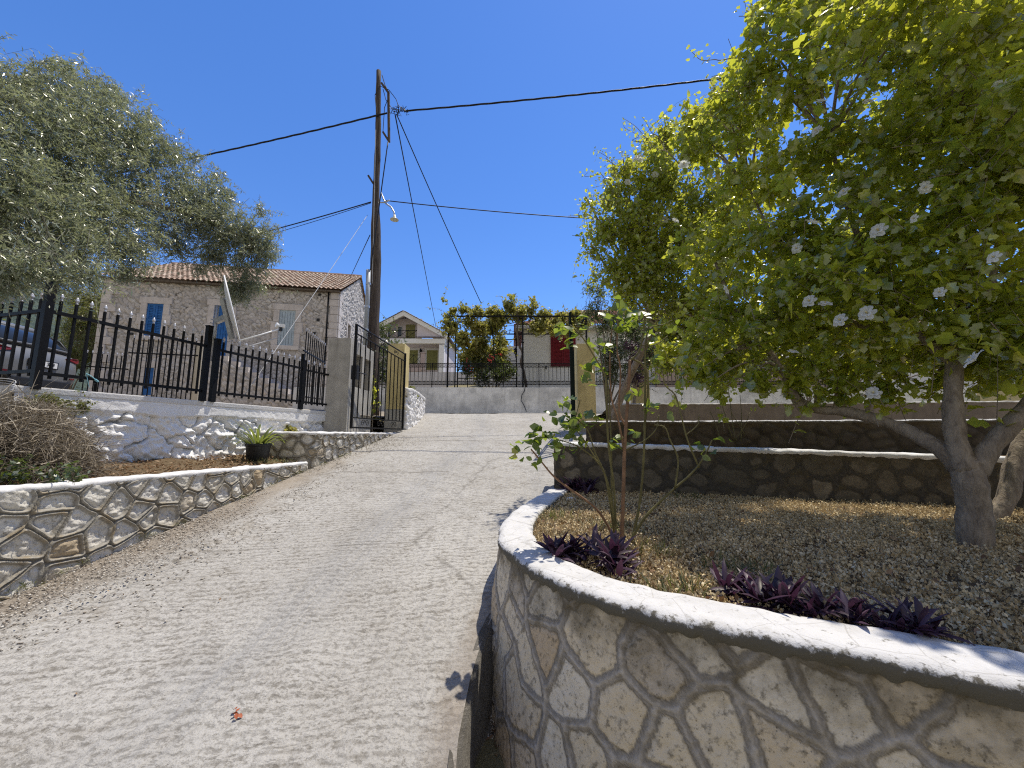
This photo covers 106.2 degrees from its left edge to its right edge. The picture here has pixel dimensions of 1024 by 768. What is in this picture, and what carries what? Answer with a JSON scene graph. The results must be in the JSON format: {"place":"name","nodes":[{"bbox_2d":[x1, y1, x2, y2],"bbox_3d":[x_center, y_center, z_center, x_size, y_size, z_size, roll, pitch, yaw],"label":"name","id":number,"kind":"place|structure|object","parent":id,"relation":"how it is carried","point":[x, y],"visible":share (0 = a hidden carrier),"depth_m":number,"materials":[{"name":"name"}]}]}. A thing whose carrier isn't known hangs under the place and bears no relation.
{"place":"outdoors","nodes":[
{"label":"outdoors","id":0,"kind":"place"},
{"bbox_2d":[1,283,97,390],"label":"hill","id":1,"kind":"structure","parent":0,"point":[32,325],"depth_m":227.25,"materials":[{"name":"green plant"}]},
{"bbox_2d":[0,453,296,484],"bbox_3d":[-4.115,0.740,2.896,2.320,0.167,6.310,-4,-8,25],"label":"bed","id":2,"kind":"object","parent":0,"point":[167,463],"visible":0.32,"depth_m":4.37,"materials":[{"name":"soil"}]},
{"bbox_2d":[0,450,92,484],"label":"green weed","id":3,"kind":"object","parent":2,"relation":"on","point":[14,474],"visible":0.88,"depth_m":2.86,"materials":[{"name":"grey plant"}]},
{"bbox_2d":[0,370,157,484],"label":"dry bush","id":4,"kind":"object","parent":2,"relation":"on","point":[50,439],"visible":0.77,"depth_m":3.25,"materials":[{"name":"brown plant"}]},
{"bbox_2d":[25,389,100,415],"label":"creeping weed","id":5,"kind":"object","parent":4,"relation":"on","point":[78,406],"visible":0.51,"depth_m":3.73,"materials":[{"name":"green plant"}]},
{"bbox_2d":[245,443,271,462],"bbox_3d":[-3.549,0.971,5.369,0.324,0.285,0.324,0,-8,0],"label":"plant pot","id":6,"kind":"object","parent":2,"relation":"on","point":[258,451],"visible":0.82,"depth_m":5.26,"materials":[{"name":"black plastic"}]},
{"bbox_2d":[216,422,286,444],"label":"agapanthus","id":7,"kind":"object","parent":6,"relation":"in","point":[254,438],"visible":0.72,"depth_m":5.34,"materials":[{"name":"green plant"}]},
{"bbox_2d":[238,457,296,464],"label":"bed grass","id":8,"kind":"structure","parent":2,"relation":"on","point":[272,461],"depth_m":5.19,"materials":[{"name":"green plant"}]},
{"bbox_2d":[0,435,430,662],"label":"gravel","id":9,"kind":"structure","parent":0,"point":[54,594],"depth_m":2.99,"materials":[{"name":"grey gravel"}]},
{"bbox_2d":[0,413,602,767],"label":"driveway","id":10,"kind":"structure","parent":0,"point":[340,648],"depth_m":2.21,"materials":[{"name":"concrete"}]},
{"bbox_2d":[0,461,307,601],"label":"kerb wall","id":11,"kind":"structure","parent":10,"relation":"on","point":[48,531],"depth_m":3.07,"materials":[{"name":"stone"}]},
{"bbox_2d":[0,440,378,599],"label":"kerb weeds","id":12,"kind":"object","parent":10,"relation":"on","point":[25,586],"visible":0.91,"depth_m":3.39,"materials":[{"name":"green plant"}]},
{"bbox_2d":[233,707,242,718],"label":"fallen leaf","id":13,"kind":"object","parent":10,"relation":"on","point":[237,715],"visible":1,"depth_m":1.63,"materials":[{"name":"orange plant"}]},
{"bbox_2d":[75,429,434,693],"bbox_3d":[-1.565,1.248,5.248,2.945,1.436,8.239,-1,-8,7],"label":"drive debris","id":14,"kind":"object","parent":10,"relation":"on","point":[261,525],"visible":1,"depth_m":3.33,"materials":[{"name":"brown plant"}]},
{"bbox_2d":[260,431,395,468],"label":"kerb wall","id":15,"kind":"structure","parent":10,"relation":"on","point":[313,449],"depth_m":5.97,"materials":[{"name":"stone"}]},
{"bbox_2d":[323,338,373,431],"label":"concrete pillar","id":16,"kind":"structure","parent":15,"relation":"on","point":[338,385],"depth_m":7.42,"materials":[{"name":"grey concrete"}]},
{"bbox_2d":[303,361,328,405],"bbox_3d":[-3.602,-0.007,7.063,0.034,0.810,0.620,-2,-8,14],"label":"picket fence","id":17,"kind":"object","parent":16,"relation":"attached to","point":[313,371],"visible":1,"depth_m":7.04,"materials":[{"name":"black metal"}]},
{"bbox_2d":[574,344,595,431],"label":"gate pillar","id":18,"kind":"structure","parent":10,"relation":"on","point":[585,394],"depth_m":9.08,"materials":[{"name":"yellow paint"}]},
{"bbox_2d":[569,312,575,416],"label":"iron gate","id":19,"kind":"structure","parent":18,"relation":"attached to","point":[572,379],"depth_m":7.15,"materials":[{"name":"black metal"}]},
{"bbox_2d":[304,409,383,416],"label":"yard ground","id":20,"kind":"structure","parent":0,"point":[382,414],"depth_m":8.64,"materials":[{"name":"grey concrete"}]},
{"bbox_2d":[0,321,78,389],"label":"parked car","id":21,"kind":"object","parent":20,"relation":"on","point":[58,365],"visible":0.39,"depth_m":7.69,"materials":[{"name":"silver metal"}]},
{"bbox_2d":[3,319,87,387],"bbox_3d":[-20.682,-0.942,16.029,7.650,4.223,3.484,0,-8,0],"label":"bush","id":22,"kind":"object","parent":20,"relation":"on","point":[79,366],"visible":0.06,"depth_m":15.37,"materials":[{"name":"green plant"}]},
{"bbox_2d":[52,270,111,389],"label":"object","id":23,"kind":"object","parent":20,"relation":"on","point":[81,326],"visible":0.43,"depth_m":15.56,"materials":[{"name":"green plant"}]},
{"bbox_2d":[81,347,127,393],"bbox_3d":[-11.686,-0.197,11.021,0.934,1.736,0.069,6,-10,-40],"label":"yard fence","id":24,"kind":"object","parent":20,"relation":"on","point":[95,388],"visible":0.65,"depth_m":10.99,"materials":[{"name":"black metal"}]},
{"bbox_2d":[0,31,302,331],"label":"olive tree","id":25,"kind":"object","parent":20,"relation":"on","point":[45,199],"visible":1,"depth_m":5.07,"materials":[{"name":"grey plant"}]},
{"bbox_2d":[88,262,366,407],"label":"stone house","id":26,"kind":"structure","parent":20,"relation":"on","point":[334,307],"depth_m":15.68,"materials":[{"name":"stone"}]},
{"bbox_2d":[148,368,153,394],"bbox_3d":[-14.047,-0.101,14.976,0.142,1.069,0.052,1,-8,-10],"label":"cellar door","id":27,"kind":"structure","parent":26,"relation":"in","point":[152,369],"depth_m":14.96,"materials":[{"name":"blue paint"}]},
{"bbox_2d":[214,306,222,338],"bbox_3d":[-11.985,-2.083,15.606,0.279,2.262,0.052,1,-8,-10],"label":"door","id":28,"kind":"structure","parent":26,"relation":"in","point":[220,309],"depth_m":15.63,"materials":[{"name":"blue paint"}]},
{"bbox_2d":[220,313,227,355],"bbox_3d":[-11.698,-2.077,15.656,0.279,2.262,0.052,1,-8,-10],"label":"door","id":29,"kind":"structure","parent":26,"relation":"in","point":[223,333],"depth_m":15.62,"materials":[{"name":"blue paint"}]},
{"bbox_2d":[363,69,408,422],"bbox_3d":[-3.451,-4.113,10.482,1.119,10.315,0.557,-2,-8,14],"label":"utility pole","id":30,"kind":"object","parent":20,"relation":"on","point":[372,302],"visible":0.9,"depth_m":10.48,"materials":[{"name":"brown wood"}]},
{"bbox_2d":[105,112,386,175],"bbox_3d":[-9.589,-7.213,11.983,12.238,0.815,0.050,-1,-8,10],"label":"overhead cable","id":31,"kind":"object","parent":30,"relation":"attached to","point":[352,121],"visible":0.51,"depth_m":11.43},
{"bbox_2d":[191,203,369,253],"bbox_3d":[-7.480,-4.727,11.925,7.608,0.248,0.014,-3,-8,20],"label":"overhead cable","id":32,"kind":"object","parent":30,"relation":"attached to","point":[319,219],"visible":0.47,"depth_m":11.20,"materials":[{"name":"black rubber"}]},
{"bbox_2d":[241,216,366,399],"bbox_3d":[-3.953,-2.190,8.058,0.011,5.454,4.209,0,-8,0],"label":"overhead cable","id":33,"kind":"object","parent":30,"relation":"attached to","point":[302,310],"visible":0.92,"depth_m":7.23,"materials":[{"name":"grey metal"}]},
{"bbox_2d":[268,201,370,230],"bbox_3d":[-7.489,-4.814,11.937,7.622,0.148,0.029,-3,-8,20],"label":"overhead cable","id":34,"kind":"object","parent":30,"relation":"attached to","point":[324,215],"visible":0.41,"depth_m":11.18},
{"bbox_2d":[350,235,369,277],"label":"overhead cable","id":35,"kind":"object","parent":30,"relation":"attached to","point":[361,253],"visible":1,"depth_m":12.44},
{"bbox_2d":[370,142,387,269],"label":"overhead cable","id":36,"kind":"object","parent":30,"relation":"attached to","point":[379,207],"visible":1,"depth_m":10.47,"materials":[{"name":"black rubber"}]},
{"bbox_2d":[394,114,435,325],"bbox_3d":[-4.707,-6.095,20.882,0.033,0.503,20.392,1,-8,-8],"label":"overhead cable","id":37,"kind":"object","parent":30,"relation":"attached to","point":[412,204],"visible":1,"depth_m":14.45,"materials":[{"name":"black rubber"}]},
{"bbox_2d":[396,114,480,302],"bbox_3d":[-2.322,-5.620,13.959,0.029,3.257,6.882,-2,-8,16],"label":"overhead cable","id":38,"kind":"object","parent":30,"relation":"attached to","point":[434,201],"visible":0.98,"depth_m":12.84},
{"bbox_2d":[385,200,598,218],"bbox_3d":[1.005,-4.853,10.881,8.983,0.304,0.025,1,-8,-4],"label":"overhead cable","id":39,"kind":"object","parent":30,"relation":"attached to","point":[486,210],"visible":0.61,"depth_m":10.73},
{"bbox_2d":[406,55,898,111],"bbox_3d":[3.839,-8.296,10.581,13.835,1.037,0.050,0,-8,3],"label":"overhead cable","id":40,"kind":"object","parent":30,"relation":"attached to","point":[560,96],"visible":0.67,"depth_m":10.67,"materials":[{"name":"black rubber"}]},
{"bbox_2d":[369,312,406,389],"bbox_3d":[-3.485,-0.700,10.446,1.278,2.704,1.498,0,-8,0],"label":"bush","id":41,"kind":"object","parent":20,"relation":"on","point":[383,331],"visible":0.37,"depth_m":10.65,"materials":[{"name":"green plant"}]},
{"bbox_2d":[0,0,1023,371],"label":"sky","id":42,"kind":"structure","parent":0,"point":[228,73],"materials":[{"name":"blue"}]},
{"bbox_2d":[370,385,1023,767],"bbox_3d":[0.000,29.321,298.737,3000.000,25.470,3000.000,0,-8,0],"label":"ground","id":43,"kind":"structure","parent":0,"point":[488,757],"depth_m":1.84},
{"bbox_2d":[0,385,325,462],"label":"boundary wall","id":44,"kind":"structure","parent":43,"relation":"on","point":[182,428],"depth_m":4.73,"materials":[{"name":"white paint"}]},
{"bbox_2d":[0,378,15,396],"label":"wire coil","id":45,"kind":"object","parent":44,"relation":"attached to","point":[12,386],"visible":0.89,"depth_m":3.38,"materials":[{"name":"grey metal"}]},
{"bbox_2d":[0,292,42,377],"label":"picket fence","id":46,"kind":"object","parent":44,"relation":"on","point":[29,312],"visible":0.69,"depth_m":3.72,"materials":[{"name":"black metal"}]},
{"bbox_2d":[28,279,213,400],"bbox_3d":[-4.259,-0.378,4.383,0.069,1.061,1.603,-2,-8,14],"label":"picket fence","id":47,"kind":"object","parent":44,"relation":"on","point":[42,338],"visible":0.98,"depth_m":4.11,"materials":[{"name":"black metal"}]},
{"bbox_2d":[86,373,98,387],"bbox_3d":[-4.327,-0.032,3.963,0.024,0.144,0.115,-1,-8,8],"label":"cord","id":48,"kind":"object","parent":47,"relation":"attached to","point":[96,380],"visible":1,"depth_m":3.94,"materials":[{"name":"teal plastic"}]},
{"bbox_2d":[208,337,306,409],"bbox_3d":[-3.864,-0.114,5.991,0.069,0.920,1.625,-2,-8,14],"label":"picket fence","id":49,"kind":"object","parent":44,"relation":"on","point":[217,351],"visible":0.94,"depth_m":5.78,"materials":[{"name":"black metal"}]},
{"bbox_2d":[210,275,284,360],"bbox_3d":[-3.790,-0.888,5.380,0.741,1.175,0.898,0,-8,0],"label":"satellite dish","id":50,"kind":"object","parent":49,"relation":"attached to","point":[228,317],"visible":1,"depth_m":5.28,"materials":[{"name":"white paint"}]},
{"bbox_2d":[284,425,298,431],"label":"geranium","id":51,"kind":"object","parent":44,"relation":"on","point":[289,428],"visible":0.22,"depth_m":6.45,"materials":[{"name":"green plant"}]},
{"bbox_2d":[191,346,202,399],"bbox_3d":[-8.805,-0.131,10.811,0.220,2.000,0.220,0,-8,0],"label":"gate post","id":52,"kind":"object","parent":43,"relation":"on","point":[194,396],"visible":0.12,"depth_m":10.72,"materials":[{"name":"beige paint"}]},
{"bbox_2d":[126,335,197,399],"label":"yard gate","id":53,"kind":"structure","parent":52,"relation":"attached to","point":[157,353],"depth_m":10.52,"materials":[{"name":"black metal"}]},
{"bbox_2d":[301,328,325,404],"bbox_3d":[-5.301,-0.379,10.323,0.069,1.995,2.521,2,-8,-15],"label":"yard fence","id":54,"kind":"object","parent":43,"relation":"on","point":[313,356],"visible":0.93,"depth_m":10.26,"materials":[{"name":"black metal"}]},
{"bbox_2d":[404,387,425,429],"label":"stub wall","id":55,"kind":"structure","parent":43,"relation":"on","point":[414,410],"depth_m":9.73,"materials":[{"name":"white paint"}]},
{"bbox_2d":[379,310,459,371],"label":"gabled house","id":56,"kind":"structure","parent":43,"relation":"on","point":[413,330],"depth_m":47.16,"materials":[{"name":"beige paint"}]},
{"bbox_2d":[397,326,402,336],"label":"window","id":57,"kind":"structure","parent":56,"relation":"in","point":[401,327],"depth_m":47.71,"materials":[{"name":"white paint"}]},
{"bbox_2d":[410,348,419,362],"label":"window frame","id":58,"kind":"structure","parent":56,"relation":"in","point":[418,349],"depth_m":47.39,"materials":[{"name":"white paint"}]},
{"bbox_2d":[425,348,438,369],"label":"window frame","id":59,"kind":"structure","parent":56,"relation":"in","point":[426,349],"depth_m":47.36,"materials":[{"name":"white paint"}]},
{"bbox_2d":[380,372,480,386],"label":"retaining wall","id":60,"kind":"structure","parent":43,"relation":"on","point":[437,376],"depth_m":26.15,"materials":[{"name":"white paint"}]},
{"bbox_2d":[448,612,493,767],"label":"gutter","id":61,"kind":"object","parent":43,"relation":"on","point":[475,727],"visible":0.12,"depth_m":1.87,"materials":[{"name":"grey concrete"}]},
{"bbox_2d":[488,715,494,738],"bbox_3d":[0.488,1.637,1.366,2.436,0.593,0.452,-7,-10,42],"label":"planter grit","id":62,"kind":"object","parent":61,"relation":"on","point":[492,727],"visible":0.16,"depth_m":1.93,"materials":[{"name":"stone"}]},
{"bbox_2d":[486,713,498,755],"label":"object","id":63,"kind":"object","parent":61,"relation":"on","point":[491,737],"visible":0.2,"depth_m":1.89,"materials":[{"name":"brown plant"}]},
{"bbox_2d":[458,352,518,386],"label":"flowering shrub","id":64,"kind":"object","parent":43,"relation":"on","point":[490,360],"visible":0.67,"depth_m":15.77,"materials":[{"name":"green plant"}]},
{"bbox_2d":[446,315,586,386],"bbox_3d":[0.210,-1.008,16.195,5.440,3.055,2.805,0,-8,0],"label":"pergola","id":65,"kind":"object","parent":43,"relation":"on","point":[523,333],"visible":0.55,"depth_m":15.08,"materials":[{"name":"black paint"}]},
{"bbox_2d":[428,287,593,386],"bbox_3d":[0.075,-1.644,16.417,6.951,4.053,4.205,0,-8,0],"label":"grapevine","id":66,"kind":"object","parent":65,"relation":"on","point":[477,345],"visible":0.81,"depth_m":15.64,"materials":[{"name":"green plant"}]},
{"bbox_2d":[292,387,976,418],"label":"street wall","id":67,"kind":"structure","parent":43,"relation":"on","point":[479,399],"depth_m":14.04,"materials":[{"name":"white concrete"}]},
{"bbox_2d":[380,363,825,386],"bbox_3d":[3.661,-0.311,14.245,18.550,0.960,0.028,0,-8,0],"label":"street railing","id":68,"kind":"object","parent":67,"relation":"on","point":[489,381],"visible":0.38,"depth_m":14.22,"materials":[{"name":"black metal"}]},
{"bbox_2d":[654,368,832,386],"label":"garden wall","id":69,"kind":"structure","parent":43,"relation":"on","point":[667,379],"depth_m":17.25,"materials":[{"name":"paint"}]},
{"bbox_2d":[481,310,1014,386],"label":"white house","id":70,"kind":"structure","parent":43,"relation":"on","point":[544,349],"depth_m":18.32,"materials":[{"name":"paint"}]},
{"bbox_2d":[551,335,575,366],"bbox_3d":[2.445,-1.584,18.338,1.192,1.511,0.082,0,-8,0],"label":"window frame","id":71,"kind":"structure","parent":70,"relation":"in","point":[559,335],"depth_m":18.31,"materials":[{"name":"red paint"}]},
{"bbox_2d":[491,488,1023,767],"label":"planter wall","id":72,"kind":"structure","parent":43,"relation":"on","point":[591,669],"depth_m":1.30,"materials":[{"name":"stone"}]},
{"bbox_2d":[533,495,1023,651],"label":"garden bed","id":73,"kind":"object","parent":72,"relation":"in","point":[955,579],"visible":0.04,"depth_m":2.06,"materials":[{"name":"soil"}]},
{"bbox_2d":[556,474,601,495],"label":"purple heart plant","id":74,"kind":"object","parent":73,"relation":"on","point":[577,485],"visible":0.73,"depth_m":4.55,"materials":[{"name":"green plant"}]},
{"bbox_2d":[534,523,644,580],"bbox_3d":[0.429,0.892,2.082,0.659,0.219,0.430,-5,-9,33],"label":"purple heart plant","id":75,"kind":"object","parent":73,"relation":"on","point":[611,552],"visible":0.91,"depth_m":2.04,"materials":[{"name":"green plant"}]},
{"bbox_2d":[509,294,732,544],"bbox_3d":[0.659,0.199,2.466,1.411,1.653,0.441,1,-8,-7],"label":"rose bush","id":76,"kind":"object","parent":73,"relation":"on","point":[572,425],"visible":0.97,"depth_m":2.49,"materials":[{"name":"green plant"}]},
{"bbox_2d":[538,490,789,597],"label":"grass tufts","id":77,"kind":"object","parent":73,"relation":"on","point":[663,546],"visible":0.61,"depth_m":1.95,"materials":[{"name":"plant"}]},
{"bbox_2d":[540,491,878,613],"bbox_3d":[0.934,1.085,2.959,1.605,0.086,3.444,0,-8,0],"label":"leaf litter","id":78,"kind":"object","parent":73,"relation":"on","point":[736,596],"visible":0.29,"depth_m":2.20,"materials":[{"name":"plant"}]},
{"bbox_2d":[705,557,838,617],"bbox_3d":[1.027,0.827,1.562,0.531,0.194,0.348,-5,-9,34],"label":"purple heart plant","id":79,"kind":"object","parent":73,"relation":"on","point":[757,589],"visible":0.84,"depth_m":1.55,"materials":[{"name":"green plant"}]},
{"bbox_2d":[533,489,1023,652],"bbox_3d":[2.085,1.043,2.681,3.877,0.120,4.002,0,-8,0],"label":"scattered leaves","id":80,"kind":"object","parent":73,"relation":"on","point":[890,571],"visible":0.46,"depth_m":2.30,"materials":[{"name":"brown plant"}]},
{"bbox_2d":[554,441,1023,511],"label":"terrace wall","id":81,"kind":"structure","parent":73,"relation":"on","point":[895,477],"depth_m":4.18,"materials":[{"name":"stone"}]},
{"bbox_2d":[620,0,1023,551],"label":"mallow tree","id":82,"kind":"object","parent":73,"relation":"on","point":[966,110],"visible":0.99,"depth_m":2.86,"materials":[{"name":"green plant"}]},
{"bbox_2d":[769,580,975,645],"bbox_3d":[1.243,0.811,1.382,0.534,0.164,0.294,-5,-9,34],"label":"purple heart plant","id":83,"kind":"object","parent":73,"relation":"on","point":[901,615],"visible":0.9,"depth_m":1.33,"materials":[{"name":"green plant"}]},
{"bbox_2d":[986,220,1023,521],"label":"mallow tree","id":84,"kind":"object","parent":73,"relation":"on","point":[1007,497],"visible":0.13,"depth_m":3.21,"materials":[{"name":"plant"}]},
{"label":"gate terrace","id":85,"kind":"structure","parent":0,"visible":0},
{"bbox_2d":[371,379,381,431],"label":"climbing shrub","id":86,"kind":"object","parent":85,"relation":"on","point":[374,398],"visible":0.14,"depth_m":8.75,"materials":[{"name":"green plant"}]},
{"bbox_2d":[384,344,409,432],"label":"gate pillar","id":87,"kind":"structure","parent":85,"relation":"on","point":[404,348],"depth_m":9.21,"materials":[{"name":"yellow paint"}]},
{"bbox_2d":[349,324,405,429],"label":"iron gate","id":88,"kind":"structure","parent":87,"relation":"attached to","point":[355,372],"depth_m":7.78,"materials":[{"name":"black metal"}]},
{"label":"side yard","id":89,"kind":"structure","parent":0,"visible":0},
{"bbox_2d":[623,338,646,402],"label":"red leaved shrub","id":90,"kind":"object","parent":89,"relation":"on","point":[634,382],"visible":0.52,"depth_m":9.43,"materials":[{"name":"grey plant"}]},
{"bbox_2d":[630,353,649,402],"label":"gate pillar","id":91,"kind":"structure","parent":89,"relation":"on","point":[639,399],"depth_m":10.46,"materials":[{"name":"yellow paint"}]},
{"bbox_2d":[575,272,744,406],"bbox_3d":[4.421,-0.972,10.736,5.701,3.634,1.797,1,-8,-10],"label":"evergreen shrub","id":92,"kind":"object","parent":89,"relation":"on","point":[607,327],"visible":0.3,"depth_m":10.17,"materials":[{"name":"green plant"}]},
{"bbox_2d":[719,278,1023,402],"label":"dark tree","id":93,"kind":"object","parent":89,"relation":"on","point":[917,375],"depth_m":12.32,"materials":[{"name":"green plant"}]},
{"label":"terrace soil","id":94,"kind":"structure","parent":0,"visible":0},
{"bbox_2d":[710,380,749,444],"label":"bare canes","id":95,"kind":"object","parent":94,"relation":"on","point":[741,431],"visible":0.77,"depth_m":5.07,"materials":[{"name":"brown plant"}]},
{"bbox_2d":[584,419,1009,454],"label":"terrace wall","id":96,"kind":"structure","parent":94,"relation":"on","point":[849,435],"depth_m":6.35,"materials":[{"name":"stone"}]},
{"label":"upper terrace soil","id":97,"kind":"structure","parent":0,"visible":0},
{"bbox_2d":[570,96,885,420],"bbox_3d":[3.783,-1.908,6.159,5.985,5.697,3.438,0,-8,0],"label":"mallow tree","id":98,"kind":"object","parent":97,"relation":"on","point":[636,234],"visible":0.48,"depth_m":5.24,"materials":[{"name":"green plant"}]},
{"bbox_2d":[608,401,1018,420],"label":"terrace wall","id":99,"kind":"structure","parent":97,"relation":"on","point":[693,411],"depth_m":8.80,"materials":[{"name":"grey stone"}]}
]}

